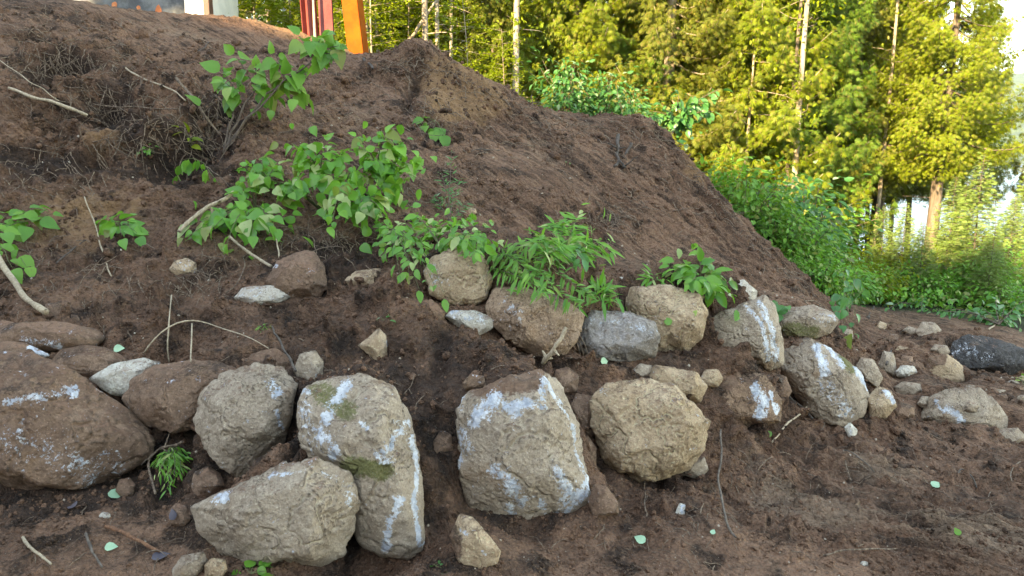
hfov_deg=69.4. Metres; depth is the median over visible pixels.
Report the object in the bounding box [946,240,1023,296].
leafy shrub
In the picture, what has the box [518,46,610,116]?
leafy shrub
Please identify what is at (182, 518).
stone
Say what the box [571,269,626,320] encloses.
grass tuft
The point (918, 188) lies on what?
cedar tree
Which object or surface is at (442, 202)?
dry weed
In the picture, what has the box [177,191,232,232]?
branch
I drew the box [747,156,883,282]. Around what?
leafy shrub
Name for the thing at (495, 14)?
cedar tree
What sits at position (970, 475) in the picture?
root
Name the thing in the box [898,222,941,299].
young spruce
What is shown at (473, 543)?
boulder
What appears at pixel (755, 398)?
boulder
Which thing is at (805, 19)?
birch tree
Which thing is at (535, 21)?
cedar tree
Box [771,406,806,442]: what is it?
stick
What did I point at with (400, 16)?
slender tree
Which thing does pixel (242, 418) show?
boulder
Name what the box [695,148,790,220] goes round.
leafy shrub
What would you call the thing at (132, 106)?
root
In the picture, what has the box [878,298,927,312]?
ground cover
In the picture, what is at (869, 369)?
stone
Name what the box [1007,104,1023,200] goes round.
cedar tree
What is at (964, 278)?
bush
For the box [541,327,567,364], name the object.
root
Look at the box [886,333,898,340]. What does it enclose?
stone
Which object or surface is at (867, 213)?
cedar tree
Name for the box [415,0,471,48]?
slender tree
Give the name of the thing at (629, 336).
boulder
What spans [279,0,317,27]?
cedar tree
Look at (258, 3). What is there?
sapling tree
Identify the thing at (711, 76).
cedar tree
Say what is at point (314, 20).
thin rod
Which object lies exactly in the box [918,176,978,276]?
young spruce
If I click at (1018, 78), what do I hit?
hills
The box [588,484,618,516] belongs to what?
stone
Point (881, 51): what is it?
cedar tree
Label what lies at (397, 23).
sapling tree
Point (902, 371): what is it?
stone
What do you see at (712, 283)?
leafy plant
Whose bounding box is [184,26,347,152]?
leafy sapling
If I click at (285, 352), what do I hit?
root
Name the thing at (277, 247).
stick
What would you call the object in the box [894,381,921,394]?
stone
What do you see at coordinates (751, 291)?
stone
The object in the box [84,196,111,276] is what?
root
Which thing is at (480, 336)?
grit
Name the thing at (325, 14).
steel post
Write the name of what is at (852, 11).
cedar tree
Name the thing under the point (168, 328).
stick
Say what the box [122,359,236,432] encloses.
boulder
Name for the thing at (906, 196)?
cedar tree
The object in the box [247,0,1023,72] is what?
sky
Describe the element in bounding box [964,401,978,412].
stone
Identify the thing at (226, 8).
house
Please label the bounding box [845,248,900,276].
leafy shrub
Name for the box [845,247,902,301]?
leafy shrub
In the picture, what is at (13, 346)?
stone
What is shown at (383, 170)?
leafy plant
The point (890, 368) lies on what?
boulder
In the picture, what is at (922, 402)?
stone
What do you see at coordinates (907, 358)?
stone
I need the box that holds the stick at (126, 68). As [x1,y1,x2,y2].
[125,67,185,100]
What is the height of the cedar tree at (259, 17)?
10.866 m
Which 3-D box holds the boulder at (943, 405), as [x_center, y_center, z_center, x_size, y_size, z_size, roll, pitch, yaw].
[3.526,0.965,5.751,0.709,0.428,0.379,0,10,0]
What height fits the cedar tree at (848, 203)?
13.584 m
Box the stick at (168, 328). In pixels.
[167,295,171,361]
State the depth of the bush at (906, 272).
11.71 m
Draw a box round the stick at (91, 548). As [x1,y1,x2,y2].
[84,532,102,567]
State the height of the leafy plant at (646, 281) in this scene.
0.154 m
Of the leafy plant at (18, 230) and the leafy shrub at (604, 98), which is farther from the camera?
the leafy shrub at (604, 98)
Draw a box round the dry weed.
[430,150,473,220]
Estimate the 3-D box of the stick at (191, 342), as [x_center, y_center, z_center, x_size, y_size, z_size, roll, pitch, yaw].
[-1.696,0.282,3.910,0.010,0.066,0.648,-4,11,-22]
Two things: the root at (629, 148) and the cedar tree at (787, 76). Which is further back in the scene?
the cedar tree at (787, 76)
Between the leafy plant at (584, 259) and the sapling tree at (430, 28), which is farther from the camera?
the sapling tree at (430, 28)
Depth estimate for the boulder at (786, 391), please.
4.86 m
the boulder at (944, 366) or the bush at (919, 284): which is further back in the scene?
the bush at (919, 284)
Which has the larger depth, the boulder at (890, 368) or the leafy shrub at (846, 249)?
the leafy shrub at (846, 249)
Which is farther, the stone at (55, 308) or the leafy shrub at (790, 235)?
the leafy shrub at (790, 235)
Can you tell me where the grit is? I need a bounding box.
[4,92,1016,575]
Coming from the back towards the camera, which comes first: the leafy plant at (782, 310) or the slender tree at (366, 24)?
the slender tree at (366, 24)
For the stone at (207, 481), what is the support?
on the ground at (440, 476)
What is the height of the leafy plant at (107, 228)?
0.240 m
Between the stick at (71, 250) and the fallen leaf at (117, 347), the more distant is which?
the stick at (71, 250)
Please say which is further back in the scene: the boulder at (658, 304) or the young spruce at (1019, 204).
the young spruce at (1019, 204)
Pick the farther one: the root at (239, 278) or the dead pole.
the dead pole
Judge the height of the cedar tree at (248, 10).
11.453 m
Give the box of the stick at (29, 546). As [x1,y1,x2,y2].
[21,536,51,564]
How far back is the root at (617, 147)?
7.73 m
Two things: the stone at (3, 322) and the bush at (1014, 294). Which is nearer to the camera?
the stone at (3, 322)
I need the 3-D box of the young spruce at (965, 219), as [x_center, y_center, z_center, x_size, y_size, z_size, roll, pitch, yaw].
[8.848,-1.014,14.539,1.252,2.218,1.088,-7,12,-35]
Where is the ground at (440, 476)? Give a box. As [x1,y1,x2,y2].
[0,0,1023,575]
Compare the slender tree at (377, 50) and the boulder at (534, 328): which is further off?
the slender tree at (377, 50)
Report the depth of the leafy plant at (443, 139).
6.61 m
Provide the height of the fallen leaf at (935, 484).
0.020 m
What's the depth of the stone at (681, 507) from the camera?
3.47 m
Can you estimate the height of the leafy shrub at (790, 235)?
1.355 m
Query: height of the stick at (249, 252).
0.183 m
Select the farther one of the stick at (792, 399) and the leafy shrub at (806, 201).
the leafy shrub at (806, 201)
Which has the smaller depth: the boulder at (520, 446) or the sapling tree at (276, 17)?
the boulder at (520, 446)
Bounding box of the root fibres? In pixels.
[0,4,999,575]
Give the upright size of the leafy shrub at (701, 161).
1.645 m
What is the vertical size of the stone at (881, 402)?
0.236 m
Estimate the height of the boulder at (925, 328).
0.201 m
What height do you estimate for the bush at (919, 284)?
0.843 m
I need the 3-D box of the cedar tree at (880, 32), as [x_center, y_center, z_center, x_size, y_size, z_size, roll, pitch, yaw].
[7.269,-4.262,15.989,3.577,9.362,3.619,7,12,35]
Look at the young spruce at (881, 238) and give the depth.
13.22 m
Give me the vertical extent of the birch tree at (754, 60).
5.202 m
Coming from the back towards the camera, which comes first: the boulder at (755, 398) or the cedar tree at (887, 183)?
the cedar tree at (887, 183)
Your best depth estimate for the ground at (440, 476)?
4.69 m
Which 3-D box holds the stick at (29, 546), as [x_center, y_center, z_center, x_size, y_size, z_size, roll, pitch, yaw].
[-1.929,1.050,2.977,0.305,0.041,0.035,8,13,39]
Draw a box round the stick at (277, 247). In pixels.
[275,238,279,256]
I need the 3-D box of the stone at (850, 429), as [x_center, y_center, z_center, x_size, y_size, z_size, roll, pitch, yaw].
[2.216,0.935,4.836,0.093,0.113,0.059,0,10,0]
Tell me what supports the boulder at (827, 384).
on the ground at (440, 476)
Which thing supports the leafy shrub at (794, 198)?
on the ground at (440, 476)
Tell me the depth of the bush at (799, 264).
9.09 m
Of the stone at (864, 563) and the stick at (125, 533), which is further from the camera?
the stone at (864, 563)
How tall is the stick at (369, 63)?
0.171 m
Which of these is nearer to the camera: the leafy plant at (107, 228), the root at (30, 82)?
the leafy plant at (107, 228)
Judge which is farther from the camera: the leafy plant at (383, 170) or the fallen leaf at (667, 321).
the leafy plant at (383, 170)
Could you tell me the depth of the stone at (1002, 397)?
5.88 m
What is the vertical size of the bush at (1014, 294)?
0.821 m
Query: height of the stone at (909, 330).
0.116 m
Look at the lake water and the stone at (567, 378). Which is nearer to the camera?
the stone at (567, 378)
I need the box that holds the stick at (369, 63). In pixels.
[362,57,373,69]
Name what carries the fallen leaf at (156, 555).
on the ground at (440, 476)
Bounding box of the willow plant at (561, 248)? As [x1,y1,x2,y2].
[507,203,623,292]
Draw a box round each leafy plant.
[0,204,63,283]
[95,211,148,249]
[136,144,157,155]
[172,121,202,149]
[176,151,313,259]
[231,560,273,575]
[237,121,436,253]
[368,221,448,312]
[404,189,503,263]
[412,116,450,145]
[430,560,445,572]
[567,238,595,271]
[636,263,675,286]
[659,243,739,326]
[772,300,790,321]
[829,267,881,348]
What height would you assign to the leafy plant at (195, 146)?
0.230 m
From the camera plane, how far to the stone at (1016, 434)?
5.43 m
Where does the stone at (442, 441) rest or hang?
on the ground at (440, 476)
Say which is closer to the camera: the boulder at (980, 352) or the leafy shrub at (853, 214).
the boulder at (980, 352)
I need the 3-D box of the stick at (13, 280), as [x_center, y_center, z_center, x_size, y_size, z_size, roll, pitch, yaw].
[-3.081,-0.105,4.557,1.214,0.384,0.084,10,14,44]
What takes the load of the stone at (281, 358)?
on the ground at (440, 476)
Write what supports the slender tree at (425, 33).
on the ground at (440, 476)
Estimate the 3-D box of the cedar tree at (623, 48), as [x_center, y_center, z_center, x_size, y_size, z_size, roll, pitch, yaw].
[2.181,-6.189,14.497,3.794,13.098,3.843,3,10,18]
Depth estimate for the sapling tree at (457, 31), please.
11.67 m
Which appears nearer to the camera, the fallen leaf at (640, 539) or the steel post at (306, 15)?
the fallen leaf at (640, 539)
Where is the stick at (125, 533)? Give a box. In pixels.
[104,524,160,551]
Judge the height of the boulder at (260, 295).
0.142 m
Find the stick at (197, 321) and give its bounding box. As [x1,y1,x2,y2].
[143,320,268,352]
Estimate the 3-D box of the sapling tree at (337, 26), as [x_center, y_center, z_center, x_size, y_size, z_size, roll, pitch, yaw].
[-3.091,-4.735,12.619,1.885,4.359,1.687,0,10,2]
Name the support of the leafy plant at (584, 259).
on the ground at (440, 476)
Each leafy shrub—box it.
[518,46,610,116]
[553,56,651,115]
[592,74,670,128]
[641,88,732,149]
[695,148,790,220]
[695,153,770,208]
[709,160,823,248]
[723,167,835,252]
[740,187,841,270]
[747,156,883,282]
[756,211,855,290]
[770,186,882,258]
[795,232,885,297]
[842,229,899,263]
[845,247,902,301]
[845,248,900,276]
[856,257,928,307]
[876,240,954,275]
[894,221,1007,270]
[924,297,1023,331]
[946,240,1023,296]
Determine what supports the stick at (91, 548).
on the ground at (440, 476)
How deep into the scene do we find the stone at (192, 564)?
2.89 m
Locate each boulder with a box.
[0,321,104,351]
[0,350,155,489]
[52,345,127,377]
[89,358,160,396]
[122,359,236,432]
[190,456,360,566]
[193,362,297,477]
[234,285,289,304]
[266,250,326,297]
[296,373,424,560]
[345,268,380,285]
[423,247,492,305]
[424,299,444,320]
[445,310,492,334]
[449,514,500,568]
[455,369,590,519]
[485,286,584,356]
[576,310,660,361]
[589,377,710,482]
[625,284,708,351]
[649,365,707,402]
[713,295,783,370]
[720,372,781,427]
[770,373,791,396]
[779,304,839,338]
[780,337,868,426]
[878,351,896,376]
[916,322,940,335]
[921,387,1007,429]
[925,354,964,382]
[949,334,1023,374]
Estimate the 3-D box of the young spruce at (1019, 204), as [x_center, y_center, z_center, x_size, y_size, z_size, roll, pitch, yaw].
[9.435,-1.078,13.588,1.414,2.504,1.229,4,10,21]
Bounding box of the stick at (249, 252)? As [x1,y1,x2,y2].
[228,235,272,267]
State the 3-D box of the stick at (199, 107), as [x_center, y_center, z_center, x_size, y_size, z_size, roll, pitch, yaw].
[-2.662,-1.528,6.194,0.553,0.506,0.091,6,11,31]
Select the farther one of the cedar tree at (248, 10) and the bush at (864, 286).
the cedar tree at (248, 10)
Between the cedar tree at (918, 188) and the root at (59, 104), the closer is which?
the root at (59, 104)
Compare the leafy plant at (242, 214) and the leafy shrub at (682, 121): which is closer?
the leafy plant at (242, 214)
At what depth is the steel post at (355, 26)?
9.95 m
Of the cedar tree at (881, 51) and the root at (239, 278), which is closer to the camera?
the root at (239, 278)
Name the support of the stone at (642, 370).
on the ground at (440, 476)
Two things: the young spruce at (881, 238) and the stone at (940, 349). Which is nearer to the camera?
the stone at (940, 349)
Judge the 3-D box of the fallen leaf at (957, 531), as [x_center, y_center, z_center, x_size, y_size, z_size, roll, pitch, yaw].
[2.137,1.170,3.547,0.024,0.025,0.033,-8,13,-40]
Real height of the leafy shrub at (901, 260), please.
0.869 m
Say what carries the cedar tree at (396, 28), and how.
on the ground at (440, 476)
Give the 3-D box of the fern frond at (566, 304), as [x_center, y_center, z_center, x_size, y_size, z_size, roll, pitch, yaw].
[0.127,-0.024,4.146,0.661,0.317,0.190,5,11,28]
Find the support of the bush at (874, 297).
on the ground at (440, 476)
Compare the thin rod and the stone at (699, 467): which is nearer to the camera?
the stone at (699, 467)
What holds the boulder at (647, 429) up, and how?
on the ground at (440, 476)
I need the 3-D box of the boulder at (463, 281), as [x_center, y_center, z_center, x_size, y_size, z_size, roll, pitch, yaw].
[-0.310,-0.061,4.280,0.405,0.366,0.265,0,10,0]
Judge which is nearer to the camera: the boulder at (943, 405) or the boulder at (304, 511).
the boulder at (304, 511)
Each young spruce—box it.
[862,206,899,267]
[878,203,919,274]
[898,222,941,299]
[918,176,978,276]
[930,181,983,269]
[932,152,1017,286]
[959,221,1012,307]
[994,172,1023,279]
[994,194,1023,285]
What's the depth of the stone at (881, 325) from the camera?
8.38 m
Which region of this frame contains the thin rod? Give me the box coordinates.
[312,0,315,36]
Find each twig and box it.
[644,482,647,516]
[717,429,736,537]
[823,548,895,555]
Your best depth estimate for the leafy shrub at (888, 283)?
11.18 m
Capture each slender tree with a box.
[260,9,270,24]
[338,1,374,51]
[342,0,406,52]
[368,0,417,49]
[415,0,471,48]
[422,0,486,40]
[428,0,483,61]
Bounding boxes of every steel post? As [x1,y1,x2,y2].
[300,0,318,37]
[318,0,334,40]
[342,0,368,53]
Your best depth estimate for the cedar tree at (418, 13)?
15.18 m
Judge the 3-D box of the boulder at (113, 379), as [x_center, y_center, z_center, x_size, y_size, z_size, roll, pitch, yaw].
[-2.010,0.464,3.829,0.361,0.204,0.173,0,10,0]
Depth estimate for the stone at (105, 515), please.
3.26 m
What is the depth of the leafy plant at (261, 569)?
2.90 m
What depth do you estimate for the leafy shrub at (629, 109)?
9.43 m
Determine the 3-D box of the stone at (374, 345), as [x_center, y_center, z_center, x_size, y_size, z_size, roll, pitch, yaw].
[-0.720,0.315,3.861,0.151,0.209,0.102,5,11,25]
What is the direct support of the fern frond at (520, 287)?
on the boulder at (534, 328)
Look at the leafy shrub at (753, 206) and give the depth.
9.55 m
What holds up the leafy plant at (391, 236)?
on the ground at (440, 476)
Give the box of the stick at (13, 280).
[0,255,48,314]
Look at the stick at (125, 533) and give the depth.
3.07 m
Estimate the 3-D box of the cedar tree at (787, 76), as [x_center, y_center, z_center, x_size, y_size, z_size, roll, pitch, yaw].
[6.671,-5.452,19.076,3.749,11.720,4.063,6,11,30]
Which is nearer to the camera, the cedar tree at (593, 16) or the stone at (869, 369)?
the stone at (869, 369)
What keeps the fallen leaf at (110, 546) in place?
on the ground at (440, 476)
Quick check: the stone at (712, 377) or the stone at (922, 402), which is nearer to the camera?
the stone at (712, 377)
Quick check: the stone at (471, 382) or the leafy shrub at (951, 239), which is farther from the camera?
the leafy shrub at (951, 239)
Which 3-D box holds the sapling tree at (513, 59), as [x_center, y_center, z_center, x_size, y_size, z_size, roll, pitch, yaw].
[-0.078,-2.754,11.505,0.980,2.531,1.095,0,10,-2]
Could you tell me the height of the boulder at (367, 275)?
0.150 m
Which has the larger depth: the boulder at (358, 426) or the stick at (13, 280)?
the stick at (13, 280)
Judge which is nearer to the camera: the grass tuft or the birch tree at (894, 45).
the grass tuft
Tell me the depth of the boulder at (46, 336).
4.04 m
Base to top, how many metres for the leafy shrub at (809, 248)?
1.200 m
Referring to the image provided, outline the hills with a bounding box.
[932,72,1023,163]
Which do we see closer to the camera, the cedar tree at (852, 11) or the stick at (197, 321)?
the stick at (197, 321)
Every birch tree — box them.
[486,0,558,93]
[717,15,815,203]
[744,0,861,202]
[749,0,849,190]
[849,0,961,259]
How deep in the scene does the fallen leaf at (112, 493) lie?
3.50 m
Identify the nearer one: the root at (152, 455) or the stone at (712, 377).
the root at (152, 455)
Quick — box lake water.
[846,164,1023,258]
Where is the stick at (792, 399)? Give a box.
[778,376,813,418]
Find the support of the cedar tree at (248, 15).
on the ground at (440, 476)
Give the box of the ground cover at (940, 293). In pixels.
[867,269,1023,314]
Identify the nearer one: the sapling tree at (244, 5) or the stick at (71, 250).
the stick at (71, 250)
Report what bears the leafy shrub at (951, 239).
on the ground at (440, 476)
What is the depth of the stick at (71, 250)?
4.93 m
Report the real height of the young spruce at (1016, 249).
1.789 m
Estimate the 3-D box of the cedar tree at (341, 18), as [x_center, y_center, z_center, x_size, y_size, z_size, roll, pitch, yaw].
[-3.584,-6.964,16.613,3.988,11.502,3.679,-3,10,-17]
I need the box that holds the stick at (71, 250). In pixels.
[56,240,85,263]
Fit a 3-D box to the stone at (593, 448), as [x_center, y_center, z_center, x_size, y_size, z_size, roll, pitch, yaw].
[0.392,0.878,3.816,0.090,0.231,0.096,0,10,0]
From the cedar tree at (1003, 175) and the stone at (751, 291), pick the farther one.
the cedar tree at (1003, 175)
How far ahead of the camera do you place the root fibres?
6.19 m
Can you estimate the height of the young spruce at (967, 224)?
2.576 m
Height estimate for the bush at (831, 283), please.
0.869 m
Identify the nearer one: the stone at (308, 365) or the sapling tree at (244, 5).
the stone at (308, 365)
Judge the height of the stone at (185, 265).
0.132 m
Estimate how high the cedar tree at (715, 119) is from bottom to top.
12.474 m
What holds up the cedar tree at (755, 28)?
on the ground at (440, 476)
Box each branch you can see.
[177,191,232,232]
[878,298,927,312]
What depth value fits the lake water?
69.00 m
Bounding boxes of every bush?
[779,243,885,299]
[780,245,821,277]
[828,258,885,303]
[844,261,892,303]
[864,259,938,301]
[887,261,985,306]
[901,252,1020,300]
[959,267,1023,314]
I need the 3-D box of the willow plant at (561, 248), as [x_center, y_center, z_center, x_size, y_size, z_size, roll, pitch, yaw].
[0.283,-0.208,4.386,0.564,0.573,1.113,4,11,21]
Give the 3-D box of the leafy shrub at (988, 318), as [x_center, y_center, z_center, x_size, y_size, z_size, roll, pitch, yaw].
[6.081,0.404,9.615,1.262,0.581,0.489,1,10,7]
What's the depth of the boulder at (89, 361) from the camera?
3.92 m
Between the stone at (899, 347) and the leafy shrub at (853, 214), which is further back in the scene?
the leafy shrub at (853, 214)
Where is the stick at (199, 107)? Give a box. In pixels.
[175,77,221,135]
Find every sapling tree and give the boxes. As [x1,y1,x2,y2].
[237,0,275,23]
[238,0,299,27]
[238,0,341,40]
[267,0,382,44]
[333,0,420,52]
[371,0,453,51]
[427,0,506,76]
[478,25,534,101]
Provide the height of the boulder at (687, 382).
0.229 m
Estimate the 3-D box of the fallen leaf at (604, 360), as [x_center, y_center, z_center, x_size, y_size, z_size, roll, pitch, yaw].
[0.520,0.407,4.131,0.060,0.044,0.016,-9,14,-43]
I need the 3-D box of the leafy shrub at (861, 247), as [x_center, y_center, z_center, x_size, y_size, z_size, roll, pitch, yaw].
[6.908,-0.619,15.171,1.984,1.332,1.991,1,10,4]
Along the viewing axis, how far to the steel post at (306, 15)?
10.00 m
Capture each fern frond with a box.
[486,255,587,316]
[487,239,562,297]
[488,266,554,303]
[500,248,600,306]
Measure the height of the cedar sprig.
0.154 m
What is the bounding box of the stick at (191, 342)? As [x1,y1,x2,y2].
[190,323,192,362]
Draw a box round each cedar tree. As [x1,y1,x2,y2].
[238,0,279,25]
[238,0,299,28]
[239,0,255,18]
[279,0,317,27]
[285,0,415,53]
[367,1,448,56]
[388,0,527,60]
[433,0,561,103]
[454,0,608,110]
[486,0,666,122]
[551,0,700,137]
[576,0,764,194]
[638,0,792,183]
[669,0,873,242]
[716,0,899,263]
[756,3,829,207]
[785,0,934,221]
[794,0,870,244]
[815,0,1001,254]
[841,9,898,246]
[859,0,1023,265]
[859,197,902,248]
[870,12,931,244]
[885,2,969,255]
[918,0,1019,226]
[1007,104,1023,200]
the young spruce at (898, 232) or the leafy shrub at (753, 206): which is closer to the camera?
the leafy shrub at (753, 206)
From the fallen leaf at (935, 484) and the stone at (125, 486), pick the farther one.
the fallen leaf at (935, 484)
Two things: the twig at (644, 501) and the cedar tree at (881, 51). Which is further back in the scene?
the cedar tree at (881, 51)
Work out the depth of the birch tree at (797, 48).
13.19 m
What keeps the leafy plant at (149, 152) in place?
on the ground at (440, 476)
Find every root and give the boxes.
[0,60,58,100]
[8,87,87,116]
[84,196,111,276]
[92,103,176,109]
[141,435,182,494]
[225,255,244,292]
[271,326,296,371]
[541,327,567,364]
[608,134,625,167]
[622,142,637,167]
[843,449,874,471]
[843,450,851,480]
[958,469,976,487]
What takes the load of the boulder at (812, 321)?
on the ground at (440, 476)
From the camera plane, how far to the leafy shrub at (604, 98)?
9.59 m
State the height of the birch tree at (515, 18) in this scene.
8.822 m
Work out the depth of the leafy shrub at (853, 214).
12.65 m
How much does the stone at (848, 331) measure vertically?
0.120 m
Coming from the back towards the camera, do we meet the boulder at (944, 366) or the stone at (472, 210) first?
the boulder at (944, 366)
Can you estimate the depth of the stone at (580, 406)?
3.86 m
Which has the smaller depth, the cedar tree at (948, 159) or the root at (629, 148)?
the root at (629, 148)
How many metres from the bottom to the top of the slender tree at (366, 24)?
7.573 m
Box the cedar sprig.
[150,446,192,498]
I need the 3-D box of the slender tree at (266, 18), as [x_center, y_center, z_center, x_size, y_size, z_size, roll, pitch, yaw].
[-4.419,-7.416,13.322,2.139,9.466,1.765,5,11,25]
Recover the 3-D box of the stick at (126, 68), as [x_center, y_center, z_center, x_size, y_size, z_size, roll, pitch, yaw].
[-3.126,-1.779,6.415,0.909,0.348,0.057,7,12,34]
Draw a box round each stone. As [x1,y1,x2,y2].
[0,320,13,326]
[0,341,49,357]
[42,302,65,319]
[71,314,79,320]
[99,512,110,518]
[115,477,135,495]
[168,503,190,526]
[169,258,196,274]
[172,551,207,575]
[191,466,224,496]
[204,558,227,575]
[249,348,292,367]
[293,350,323,379]
[358,328,387,359]
[433,430,452,452]
[462,374,485,390]
[467,208,476,214]
[554,367,578,393]
[570,393,593,436]
[586,435,596,465]
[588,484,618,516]
[632,363,652,376]
[675,503,685,514]
[682,456,708,478]
[701,369,722,387]
[739,279,757,300]
[791,338,802,345]
[844,329,853,338]
[844,422,857,436]
[856,357,882,386]
[860,561,867,565]
[868,386,896,418]
[876,321,886,329]
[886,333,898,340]
[893,402,914,418]
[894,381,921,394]
[895,365,916,377]
[896,345,908,349]
[901,355,912,361]
[902,326,917,334]
[917,396,928,407]
[930,344,950,353]
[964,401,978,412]
[996,393,1007,400]
[999,427,1023,442]
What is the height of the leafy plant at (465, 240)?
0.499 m
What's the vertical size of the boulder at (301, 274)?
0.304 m
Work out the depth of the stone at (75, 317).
4.33 m
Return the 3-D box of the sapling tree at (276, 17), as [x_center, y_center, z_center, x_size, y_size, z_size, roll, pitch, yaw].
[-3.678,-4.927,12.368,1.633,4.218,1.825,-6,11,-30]
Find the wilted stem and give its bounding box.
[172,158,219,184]
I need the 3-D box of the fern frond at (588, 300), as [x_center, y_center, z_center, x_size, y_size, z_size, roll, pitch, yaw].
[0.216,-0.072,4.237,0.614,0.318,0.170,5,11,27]
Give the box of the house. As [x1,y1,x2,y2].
[76,0,238,16]
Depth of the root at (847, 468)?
4.40 m
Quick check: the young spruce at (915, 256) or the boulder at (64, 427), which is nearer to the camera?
the boulder at (64, 427)
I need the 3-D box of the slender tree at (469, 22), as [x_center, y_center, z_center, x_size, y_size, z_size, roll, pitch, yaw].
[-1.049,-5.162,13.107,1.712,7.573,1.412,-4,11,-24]
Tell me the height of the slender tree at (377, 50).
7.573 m
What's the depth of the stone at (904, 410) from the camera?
5.25 m
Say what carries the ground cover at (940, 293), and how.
on the ground at (440, 476)
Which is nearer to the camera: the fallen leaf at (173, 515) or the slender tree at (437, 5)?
the fallen leaf at (173, 515)
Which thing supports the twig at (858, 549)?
on the ground at (440, 476)
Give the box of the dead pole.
[409,0,437,38]
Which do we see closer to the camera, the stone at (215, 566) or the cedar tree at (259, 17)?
the stone at (215, 566)
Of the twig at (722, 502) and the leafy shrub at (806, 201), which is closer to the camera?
the twig at (722, 502)
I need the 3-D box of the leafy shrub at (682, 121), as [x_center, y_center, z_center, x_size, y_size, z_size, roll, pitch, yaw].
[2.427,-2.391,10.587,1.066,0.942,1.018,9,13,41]
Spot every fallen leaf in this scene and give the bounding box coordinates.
[105,542,117,550]
[108,489,119,497]
[114,344,124,351]
[151,552,169,559]
[169,509,176,519]
[601,357,607,363]
[634,535,645,543]
[664,318,671,324]
[931,481,939,487]
[954,528,961,534]
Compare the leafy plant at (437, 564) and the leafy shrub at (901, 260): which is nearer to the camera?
the leafy plant at (437, 564)
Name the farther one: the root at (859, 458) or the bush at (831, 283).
the bush at (831, 283)
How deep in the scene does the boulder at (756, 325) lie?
4.75 m
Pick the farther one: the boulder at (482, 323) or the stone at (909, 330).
the stone at (909, 330)

